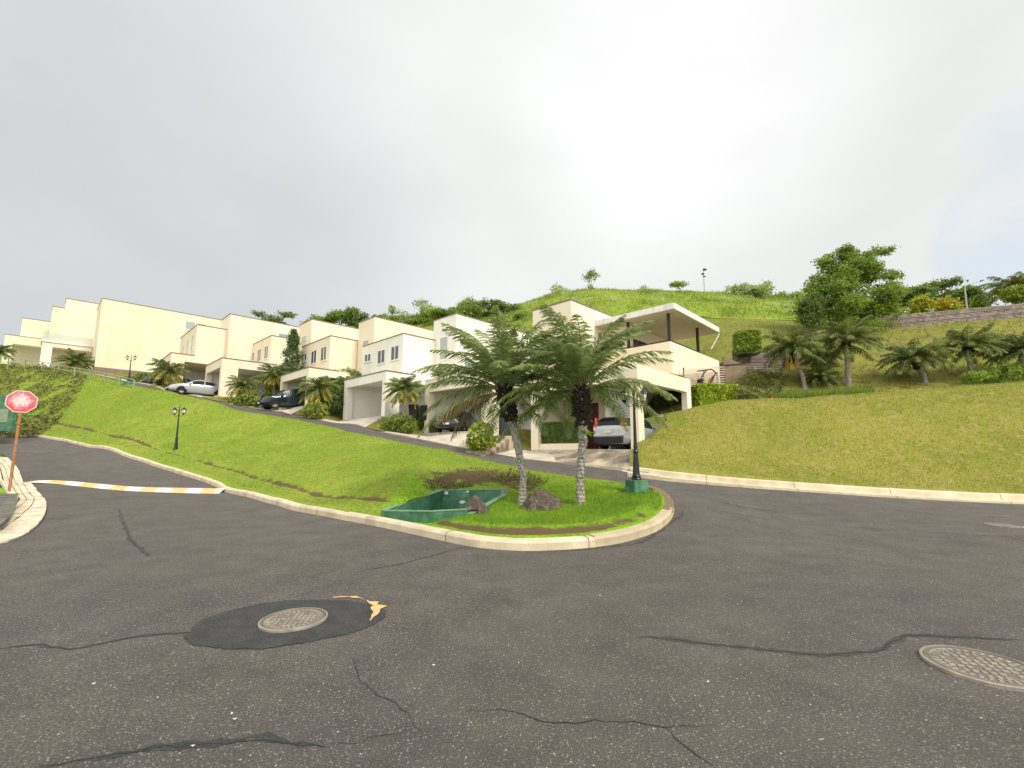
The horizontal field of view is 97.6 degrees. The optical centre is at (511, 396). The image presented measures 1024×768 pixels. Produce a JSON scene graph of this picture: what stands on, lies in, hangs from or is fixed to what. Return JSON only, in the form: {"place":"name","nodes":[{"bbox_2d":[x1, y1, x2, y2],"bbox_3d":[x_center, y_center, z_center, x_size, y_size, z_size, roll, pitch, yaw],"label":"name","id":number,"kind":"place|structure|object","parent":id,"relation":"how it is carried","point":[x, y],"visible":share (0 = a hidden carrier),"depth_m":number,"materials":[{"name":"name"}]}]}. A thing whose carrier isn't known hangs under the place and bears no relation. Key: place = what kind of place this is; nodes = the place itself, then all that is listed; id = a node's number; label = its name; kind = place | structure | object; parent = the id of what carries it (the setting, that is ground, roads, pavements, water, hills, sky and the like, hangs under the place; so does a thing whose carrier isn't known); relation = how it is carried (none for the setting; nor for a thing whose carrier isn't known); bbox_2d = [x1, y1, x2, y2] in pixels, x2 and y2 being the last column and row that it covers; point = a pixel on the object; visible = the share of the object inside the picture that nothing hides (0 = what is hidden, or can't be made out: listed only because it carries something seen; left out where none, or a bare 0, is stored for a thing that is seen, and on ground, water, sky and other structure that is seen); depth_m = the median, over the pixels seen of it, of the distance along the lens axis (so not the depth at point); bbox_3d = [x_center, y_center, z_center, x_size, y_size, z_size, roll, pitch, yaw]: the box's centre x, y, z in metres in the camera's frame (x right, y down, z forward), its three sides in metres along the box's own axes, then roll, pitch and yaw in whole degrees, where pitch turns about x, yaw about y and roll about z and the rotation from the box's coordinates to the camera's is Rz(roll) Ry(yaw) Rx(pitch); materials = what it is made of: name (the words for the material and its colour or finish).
{"place":"outdoors","nodes":[
{"label":"outdoors","id":0,"kind":"place"},
{"bbox_2d":[0,493,17,524],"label":"footway","id":1,"kind":"structure","parent":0,"point":[8,502],"depth_m":11.18,"materials":[{"name":"grey concrete"}]},
{"bbox_2d":[0,456,19,494],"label":"verge","id":2,"kind":"structure","parent":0,"point":[2,490],"depth_m":13.93,"materials":[{"name":"green plant"}]},
{"bbox_2d":[5,390,37,491],"bbox_3d":[-15.416,1.504,13.924,0.697,3.421,0.094,7,-10,-43],"label":"stop sign","id":3,"kind":"object","parent":2,"relation":"on","point":[20,401],"visible":0.89,"depth_m":13.99,"materials":[{"name":"red metal"}]},
{"bbox_2d":[0,363,664,537],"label":"grass bank","id":4,"kind":"structure","parent":0,"point":[536,530],"depth_m":19.95,"materials":[{"name":"green plant"}]},
{"bbox_2d":[0,363,87,437],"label":"ground cover","id":5,"kind":"object","parent":4,"relation":"on","point":[31,425],"visible":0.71,"depth_m":40.86,"materials":[{"name":"green plant"}]},
{"bbox_2d":[0,356,134,388],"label":"railing","id":6,"kind":"object","parent":4,"relation":"on","point":[75,371],"visible":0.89,"depth_m":43.25,"materials":[{"name":"metal"}]},
{"bbox_2d":[381,488,509,522],"bbox_3d":[-1.634,2.937,11.346,2.759,1.035,2.955,-2,-7,14],"label":"drain basin","id":7,"kind":"object","parent":4,"relation":"in","point":[435,506],"visible":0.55,"depth_m":11.92,"materials":[{"name":"green paint"}]},
{"bbox_2d":[424,476,477,489],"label":"ground cover","id":8,"kind":"object","parent":4,"relation":"on","point":[438,486],"visible":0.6,"depth_m":13.05,"materials":[{"name":"brown plant"}]},
{"bbox_2d":[465,495,488,514],"bbox_3d":[-0.788,2.643,10.194,0.826,0.811,0.640,-2,-7,19],"label":"rock","id":9,"kind":"object","parent":4,"relation":"on","point":[476,503],"visible":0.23,"depth_m":10.09,"materials":[{"name":"grey stone"}]},
{"bbox_2d":[423,465,531,486],"bbox_3d":[-1.075,2.519,14.104,3.639,0.645,2.361,0,-7,0],"label":"ground cover","id":10,"kind":"object","parent":4,"relation":"on","point":[496,471],"visible":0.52,"depth_m":14.34,"materials":[{"name":"brown plant"}]},
{"bbox_2d":[409,305,592,504],"bbox_3d":[-0.203,0.332,11.382,4.676,4.854,4.451,0,-7,0],"label":"palm tree","id":11,"kind":"object","parent":4,"relation":"on","point":[499,359],"visible":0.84,"depth_m":11.20,"materials":[{"name":"green plant"}]},
{"bbox_2d":[478,472,548,488],"bbox_3d":[0.026,2.531,13.392,2.170,0.508,1.429,0,-7,0],"label":"ground cover","id":12,"kind":"object","parent":4,"relation":"on","point":[516,474],"visible":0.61,"depth_m":13.55,"materials":[{"name":"brown plant"}]},
{"bbox_2d":[386,480,662,527],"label":"grass","id":13,"kind":"structure","parent":4,"relation":"on","point":[503,519],"depth_m":9.99,"materials":[{"name":"green plant"}]},
{"bbox_2d":[519,488,563,511],"bbox_3d":[0.813,2.628,10.713,1.588,0.909,0.984,0,-7,0],"label":"rock","id":14,"kind":"object","parent":4,"relation":"on","point":[541,498],"visible":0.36,"depth_m":10.48,"materials":[{"name":"grey stone"}]},
{"bbox_2d":[491,301,677,504],"bbox_3d":[1.769,0.303,10.968,4.555,4.703,4.388,0,-7,0],"label":"palm tree","id":15,"kind":"object","parent":4,"relation":"on","point":[581,367],"visible":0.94,"depth_m":10.71,"materials":[{"name":"green plant"}]},
{"bbox_2d":[620,387,648,493],"bbox_3d":[3.340,1.242,12.139,0.860,3.066,0.498,3,-7,-20],"label":"lamp post","id":16,"kind":"object","parent":4,"relation":"on","point":[636,483],"visible":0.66,"depth_m":12.01,"materials":[{"name":"metal"}]},
{"bbox_2d":[141,383,633,470],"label":"driveway","id":17,"kind":"structure","parent":0,"point":[617,459],"depth_m":21.76,"materials":[{"name":"concrete"}]},
{"bbox_2d":[165,380,218,395],"bbox_3d":[-27.865,-0.729,39.873,2.032,1.458,4.660,-7,-11,43],"label":"parked sedan","id":18,"kind":"object","parent":17,"relation":"on","point":[202,387],"visible":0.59,"depth_m":39.12,"materials":[{"name":"silver metal"}]},
{"bbox_2d":[256,389,305,409],"bbox_3d":[-18.476,0.187,37.110,2.073,1.712,4.660,-7,-6,43],"label":"parked suv","id":19,"kind":"object","parent":17,"relation":"on","point":[287,398],"visible":0.53,"depth_m":36.13,"materials":[{"name":"black metal"}]},
{"bbox_2d":[435,411,477,431],"bbox_3d":[-3.552,1.660,29.454,2.032,1.458,4.660,-1,-7,11],"label":"parked sedan","id":20,"kind":"object","parent":17,"relation":"on","point":[449,426],"visible":0.54,"depth_m":27.89,"materials":[{"name":"black metal"}]},
{"bbox_2d":[0,288,831,423],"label":"hill","id":21,"kind":"structure","parent":0,"point":[650,420],"depth_m":57.05,"materials":[{"name":"green plant"}]},
{"bbox_2d":[1,306,64,365],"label":"house","id":22,"kind":"structure","parent":21,"relation":"on","point":[26,343],"depth_m":66.06,"materials":[{"name":"white paint"}]},
{"bbox_2d":[250,310,297,324],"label":"hillside tree","id":23,"kind":"object","parent":21,"relation":"on","point":[289,314],"visible":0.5,"depth_m":85.53,"materials":[{"name":"green plant"}]},
{"bbox_2d":[324,306,361,324],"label":"hillside tree","id":24,"kind":"object","parent":21,"relation":"on","point":[334,315],"visible":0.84,"depth_m":79.39,"materials":[{"name":"green plant"}]},
{"bbox_2d":[338,311,370,326],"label":"hillside tree","id":25,"kind":"object","parent":21,"relation":"on","point":[357,317],"visible":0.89,"depth_m":79.44,"materials":[{"name":"green plant"}]},
{"bbox_2d":[380,313,412,323],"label":"hillside tree","id":26,"kind":"object","parent":21,"relation":"on","point":[400,318],"visible":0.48,"depth_m":75.00,"materials":[{"name":"green plant"}]},
{"bbox_2d":[398,299,433,319],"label":"hillside tree","id":27,"kind":"object","parent":21,"relation":"on","point":[422,305],"visible":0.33,"depth_m":78.03,"materials":[{"name":"green plant"}]},
{"bbox_2d":[405,308,432,324],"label":"hillside tree","id":28,"kind":"object","parent":21,"relation":"on","point":[417,318],"visible":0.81,"depth_m":74.61,"materials":[{"name":"green plant"}]},
{"bbox_2d":[418,306,456,326],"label":"hillside tree","id":29,"kind":"object","parent":21,"relation":"on","point":[437,311],"visible":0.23,"depth_m":70.95,"materials":[{"name":"green plant"}]},
{"bbox_2d":[453,303,484,319],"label":"hillside tree","id":30,"kind":"object","parent":21,"relation":"on","point":[473,312],"visible":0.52,"depth_m":66.09,"materials":[{"name":"green plant"}]},
{"bbox_2d":[470,297,511,316],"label":"hillside tree","id":31,"kind":"object","parent":21,"relation":"on","point":[499,303],"visible":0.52,"depth_m":68.95,"materials":[{"name":"green plant"}]},
{"bbox_2d":[479,286,807,332],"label":"grass","id":32,"kind":"structure","parent":21,"relation":"on","point":[646,291],"depth_m":58.05,"materials":[{"name":"green plant"}]},
{"bbox_2d":[727,280,776,297],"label":"ridge tree","id":33,"kind":"object","parent":21,"relation":"on","point":[761,290],"visible":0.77,"depth_m":62.94,"materials":[{"name":"green plant"}]},
{"bbox_2d":[773,289,806,299],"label":"ridge tree","id":34,"kind":"object","parent":21,"relation":"on","point":[795,295],"visible":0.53,"depth_m":65.67,"materials":[{"name":"green plant"}]},
{"bbox_2d":[896,281,939,307],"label":"shade tree","id":35,"kind":"object","parent":21,"relation":"on","point":[921,290],"visible":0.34,"depth_m":52.93,"materials":[{"name":"green plant"}]},
{"bbox_2d":[922,275,984,305],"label":"shade tree","id":36,"kind":"object","parent":21,"relation":"on","point":[943,284],"visible":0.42,"depth_m":55.12,"materials":[{"name":"green plant"}]},
{"bbox_2d":[955,284,998,308],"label":"shade tree","id":37,"kind":"object","parent":21,"relation":"on","point":[975,294],"visible":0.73,"depth_m":53.46,"materials":[{"name":"green plant"}]},
{"bbox_2d":[0,375,1023,767],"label":"road","id":38,"kind":"structure","parent":0,"point":[720,627],"depth_m":4.07,"materials":[{"name":"grey asphalt"}]},
{"bbox_2d":[0,395,16,430],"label":"utility enclosure","id":39,"kind":"object","parent":38,"relation":"on","point":[7,419],"visible":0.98,"depth_m":31.55,"materials":[{"name":"green paint"}]},
{"bbox_2d":[0,457,47,543],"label":"curb","id":40,"kind":"structure","parent":38,"relation":"on","point":[29,519],"depth_m":11.47,"materials":[{"name":"beige concrete"}]},
{"bbox_2d":[29,480,223,493],"bbox_3d":[-14.226,3.327,16.618,6.851,0.494,0.769,1,-7,-5],"label":"speed bump","id":41,"kind":"object","parent":38,"relation":"on","point":[159,489],"visible":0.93,"depth_m":16.43,"materials":[{"name":"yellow paint"}]},
{"bbox_2d":[91,374,462,447],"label":"kerb","id":42,"kind":"structure","parent":38,"relation":"on","point":[322,419],"depth_m":33.49,"materials":[{"name":"concrete"}]},
{"bbox_2d":[258,607,327,632],"bbox_3d":[-2.139,2.186,4.392,0.620,0.036,0.620,1,-7,-10],"label":"manhole cover","id":43,"kind":"object","parent":38,"relation":"on","point":[291,620],"visible":1,"depth_m":4.35,"materials":[{"name":"metal"}]},
{"bbox_2d":[31,433,594,550],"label":"kerb","id":44,"kind":"structure","parent":38,"relation":"on","point":[514,544],"depth_m":9.30,"materials":[{"name":"beige concrete"}]},
{"bbox_2d":[589,485,673,546],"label":"kerb","id":45,"kind":"structure","parent":38,"relation":"on","point":[662,518],"depth_m":8.66,"materials":[{"name":"beige concrete"}]},
{"bbox_2d":[627,467,1023,503],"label":"kerb","id":46,"kind":"structure","parent":38,"relation":"on","point":[672,476],"depth_m":15.08,"materials":[{"name":"beige concrete"}]},
{"bbox_2d":[919,645,1023,691],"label":"manhole cover","id":47,"kind":"object","parent":38,"relation":"on","point":[985,668],"visible":1,"depth_m":3.44,"materials":[{"name":"metal"}]},
{"bbox_2d":[0,316,1023,471],"bbox_3d":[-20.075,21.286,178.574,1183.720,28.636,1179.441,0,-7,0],"label":"hillside","id":48,"kind":"structure","parent":0,"point":[792,375],"depth_m":32.26,"materials":[{"name":"green plant"}]},
{"bbox_2d":[0,345,16,360],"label":"palm tree","id":49,"kind":"object","parent":48,"relation":"on","point":[4,350],"visible":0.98,"depth_m":55.44,"materials":[{"name":"green plant"}]},
{"bbox_2d":[51,348,94,370],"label":"palm tree","id":50,"kind":"object","parent":48,"relation":"on","point":[79,361],"visible":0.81,"depth_m":50.99,"materials":[{"name":"green plant"}]},
{"bbox_2d":[39,298,220,374],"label":"house","id":51,"kind":"structure","parent":48,"relation":"on","point":[109,335],"depth_m":55.49,"materials":[{"name":"white paint"}]},
{"bbox_2d":[145,358,189,385],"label":"palm tree","id":52,"kind":"object","parent":48,"relation":"on","point":[166,370],"visible":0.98,"depth_m":42.65,"materials":[{"name":"green plant"}]},
{"bbox_2d":[163,324,226,385],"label":"house","id":53,"kind":"structure","parent":48,"relation":"on","point":[202,347],"depth_m":46.02,"materials":[{"name":"white paint"}]},
{"bbox_2d":[224,375,261,402],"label":"palm tree","id":54,"kind":"object","parent":48,"relation":"on","point":[243,386],"visible":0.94,"depth_m":37.68,"materials":[{"name":"green plant"}]},
{"bbox_2d":[226,393,260,407],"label":"shrub","id":55,"kind":"object","parent":48,"relation":"on","point":[247,399],"visible":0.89,"depth_m":36.48,"materials":[{"name":"green plant"}]},
{"bbox_2d":[205,313,298,408],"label":"house","id":56,"kind":"structure","parent":48,"relation":"on","point":[252,344],"depth_m":46.28,"materials":[{"name":"white paint"}]},
{"bbox_2d":[257,364,291,393],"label":"palm tree","id":57,"kind":"object","parent":48,"relation":"on","point":[273,374],"visible":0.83,"depth_m":40.16,"materials":[{"name":"green plant"}]},
{"bbox_2d":[270,327,305,393],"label":"conifer","id":58,"kind":"object","parent":48,"relation":"on","point":[293,341],"visible":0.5,"depth_m":42.08,"materials":[{"name":"green plant"}]},
{"bbox_2d":[300,400,329,418],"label":"shrub","id":59,"kind":"object","parent":48,"relation":"on","point":[317,405],"visible":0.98,"depth_m":31.93,"materials":[{"name":"green plant"}]},
{"bbox_2d":[279,319,358,420],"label":"house","id":60,"kind":"structure","parent":48,"relation":"on","point":[327,348],"depth_m":40.27,"materials":[{"name":"white paint"}]},
{"bbox_2d":[296,376,341,413],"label":"palm tree","id":61,"kind":"object","parent":48,"relation":"on","point":[319,386],"visible":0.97,"depth_m":33.38,"materials":[{"name":"green plant"}]},
{"bbox_2d":[314,391,343,415],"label":"shrub","id":62,"kind":"object","parent":48,"relation":"on","point":[338,403],"visible":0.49,"depth_m":34.52,"materials":[{"name":"green plant"}]},
{"bbox_2d":[340,316,434,434],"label":"house","id":63,"kind":"structure","parent":48,"relation":"on","point":[388,349],"depth_m":35.19,"materials":[{"name":"white paint"}]},
{"bbox_2d":[380,412,418,433],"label":"shrub","id":64,"kind":"object","parent":48,"relation":"on","point":[394,421],"visible":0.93,"depth_m":27.89,"materials":[{"name":"green plant"}]},
{"bbox_2d":[383,376,423,430],"bbox_3d":[-7.086,0.594,28.871,2.686,4.119,2.600,-2,-7,19],"label":"palm tree","id":65,"kind":"object","parent":48,"relation":"on","point":[404,386],"visible":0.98,"depth_m":28.61,"materials":[{"name":"green plant"}]},
{"bbox_2d":[422,313,532,459],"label":"house","id":66,"kind":"structure","parent":48,"relation":"on","point":[468,324],"depth_m":31.88,"materials":[{"name":"white paint"}]},
{"bbox_2d":[438,336,448,361],"bbox_3d":[-5.328,-3.764,34.988,1.170,1.900,0.100,-7,-10,43],"label":"window","id":67,"kind":"structure","parent":66,"relation":"in","point":[443,340],"depth_m":35.04,"materials":[{"name":"white glass"}]},
{"bbox_2d":[463,421,498,450],"bbox_3d":[-1.558,2.180,23.597,2.024,1.885,1.716,0,-7,0],"label":"shrub","id":68,"kind":"object","parent":48,"relation":"on","point":[478,441],"visible":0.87,"depth_m":23.20,"materials":[{"name":"green plant"}]},
{"bbox_2d":[540,421,587,443],"bbox_3d":[2.702,1.964,23.469,2.841,1.461,0.802,-7,-10,43],"label":"hedge","id":69,"kind":"object","parent":48,"relation":"on","point":[556,435],"visible":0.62,"depth_m":23.41,"materials":[{"name":"green plant"}]},
{"bbox_2d":[531,299,719,470],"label":"house","id":70,"kind":"structure","parent":48,"relation":"on","point":[672,324],"depth_m":25.74,"materials":[{"name":"white paint"}]},
{"bbox_2d":[586,403,598,448],"bbox_3d":[4.628,1.718,25.888,0.850,2.700,0.070,-7,-10,43],"label":"door","id":71,"kind":"structure","parent":70,"relation":"in","point":[590,444],"depth_m":25.82,"materials":[{"name":"brown wood"}]},
{"bbox_2d":[593,415,656,448],"bbox_3d":[6.216,1.890,23.348,2.073,1.712,4.660,-7,-10,43],"label":"parked suv","id":72,"kind":"object","parent":70,"relation":"on","point":[610,431],"visible":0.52,"depth_m":21.82,"materials":[{"name":"silver metal"}]},
{"bbox_2d":[683,366,724,386],"bbox_3d":[11.719,-1.027,27.087,0.085,2.484,6.267,-7,-10,44],"label":"slat screen","id":73,"kind":"object","parent":70,"relation":"attached to","point":[693,382],"visible":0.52,"depth_m":26.84,"materials":[{"name":"brown wood"}]},
{"bbox_2d":[652,394,691,409],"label":"hedge","id":74,"kind":"object","parent":48,"relation":"on","point":[659,401],"visible":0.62,"depth_m":28.67,"materials":[{"name":"green plant"}]},
{"bbox_2d":[691,382,738,406],"bbox_3d":[11.718,0.026,25.868,3.346,1.815,1.068,3,-8,-23],"label":"hedge","id":75,"kind":"object","parent":48,"relation":"on","point":[702,393],"visible":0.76,"depth_m":25.38,"materials":[{"name":"green plant"}]},
{"bbox_2d":[723,356,745,382],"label":"retaining wall","id":76,"kind":"structure","parent":48,"relation":"on","point":[733,370],"depth_m":30.25,"materials":[{"name":"brown concrete"}]},
{"bbox_2d":[719,363,784,380],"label":"crib wall","id":77,"kind":"structure","parent":48,"relation":"on","point":[754,366],"depth_m":30.56,"materials":[{"name":"grey concrete"}]},
{"bbox_2d":[734,369,783,399],"bbox_3d":[14.864,-0.723,27.447,2.588,2.812,5.768,-6,-9,39],"label":"ground cover","id":78,"kind":"object","parent":48,"relation":"on","point":[754,386],"visible":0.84,"depth_m":27.81,"materials":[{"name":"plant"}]},
{"bbox_2d":[732,350,804,362],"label":"crib wall","id":79,"kind":"structure","parent":48,"relation":"on","point":[758,358],"depth_m":31.28,"materials":[{"name":"grey"}]},
{"bbox_2d":[732,329,762,355],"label":"clipped bush","id":80,"kind":"object","parent":79,"relation":"on","point":[745,342],"visible":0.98,"depth_m":30.33,"materials":[{"name":"green plant"}]},
{"bbox_2d":[754,326,826,388],"bbox_3d":[17.520,-2.066,28.011,3.602,4.105,3.806,0,-7,0],"label":"palm tree","id":81,"kind":"object","parent":48,"relation":"on","point":[791,350],"visible":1,"depth_m":27.69,"materials":[{"name":"green plant"}]},
{"bbox_2d":[789,291,830,334],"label":"round tree","id":82,"kind":"object","parent":48,"relation":"on","point":[813,305],"visible":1,"depth_m":37.24,"materials":[{"name":"green plant"}]},
{"bbox_2d":[797,363,841,386],"bbox_3d":[19.244,-1.099,28.198,2.644,1.683,2.436,0,-7,0],"label":"shrub","id":83,"kind":"object","parent":48,"relation":"on","point":[818,374],"visible":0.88,"depth_m":27.79,"materials":[{"name":"green plant"}]},
{"bbox_2d":[799,345,843,366],"bbox_3d":[21.407,-2.665,31.024,2.834,1.890,2.854,-5,-9,35],"label":"bush","id":84,"kind":"object","parent":48,"relation":"on","point":[827,356],"visible":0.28,"depth_m":30.64,"materials":[{"name":"green plant"}]},
{"bbox_2d":[771,384,874,397],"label":"grass","id":85,"kind":"structure","parent":48,"relation":"on","point":[835,391],"depth_m":25.27,"materials":[{"name":"green plant"}]},
{"bbox_2d":[808,314,890,386],"bbox_3d":[20.868,-2.441,28.085,4.263,4.556,4.046,0,-7,0],"label":"palm tree","id":86,"kind":"object","parent":48,"relation":"on","point":[843,337],"visible":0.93,"depth_m":27.73,"materials":[{"name":"green plant"}]},
{"bbox_2d":[801,242,915,333],"bbox_3d":[29.872,-9.087,38.431,9.578,9.294,5.636,0,-7,0],"label":"tree","id":87,"kind":"object","parent":48,"relation":"on","point":[857,306],"visible":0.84,"depth_m":38.18,"materials":[{"name":"green plant"}]},
{"bbox_2d":[875,338,960,382],"bbox_3d":[24.798,-1.898,27.492,3.924,3.129,3.529,0,-7,0],"label":"palm tree","id":88,"kind":"object","parent":48,"relation":"on","point":[915,356],"visible":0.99,"depth_m":27.14,"materials":[{"name":"green plant"}]},
{"bbox_2d":[905,293,938,313],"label":"shrub","id":89,"kind":"object","parent":48,"relation":"on","point":[922,304],"visible":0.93,"depth_m":41.41,"materials":[{"name":"yellow plant"}]},
{"bbox_2d":[930,295,966,311],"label":"shrub","id":90,"kind":"object","parent":48,"relation":"on","point":[948,303],"visible":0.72,"depth_m":41.47,"materials":[{"name":"yellow plant"}]},
{"bbox_2d":[875,303,1023,329],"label":"stone wall","id":91,"kind":"structure","parent":48,"relation":"on","point":[975,314],"depth_m":36.60,"materials":[{"name":"grey stone"}]},
{"bbox_2d":[932,322,1014,371],"bbox_3d":[27.983,-2.443,27.489,3.847,3.516,3.454,0,-7,0],"label":"palm tree","id":92,"kind":"object","parent":48,"relation":"on","point":[966,343],"visible":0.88,"depth_m":27.15,"materials":[{"name":"green plant"}]},
{"bbox_2d":[956,361,1023,384],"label":"shrub","id":93,"kind":"object","parent":48,"relation":"on","point":[1014,372],"visible":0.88,"depth_m":25.91,"materials":[{"name":"green plant"}]},
{"bbox_2d":[976,332,1023,367],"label":"palm tree","id":94,"kind":"object","parent":48,"relation":"on","point":[1017,349],"visible":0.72,"depth_m":26.99,"materials":[{"name":"green plant"}]},
{"bbox_2d":[978,271,1023,306],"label":"tree","id":95,"kind":"object","parent":48,"relation":"on","point":[1015,280],"visible":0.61,"depth_m":45.82,"materials":[{"name":"green plant"}]},
{"bbox_2d":[995,284,1023,304],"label":"shrub","id":96,"kind":"object","parent":48,"relation":"on","point":[1015,295],"visible":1,"depth_m":40.75,"materials":[{"name":"green plant"}]},
{"bbox_2d":[0,0,1023,502],"label":"sky","id":97,"kind":"structure","parent":0,"point":[217,159],"materials":[{"name":"white"}]},
{"bbox_2d":[629,382,1023,493],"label":"lawn","id":98,"kind":"structure","parent":0,"point":[651,462],"depth_m":19.07,"materials":[{"name":"green plant"}]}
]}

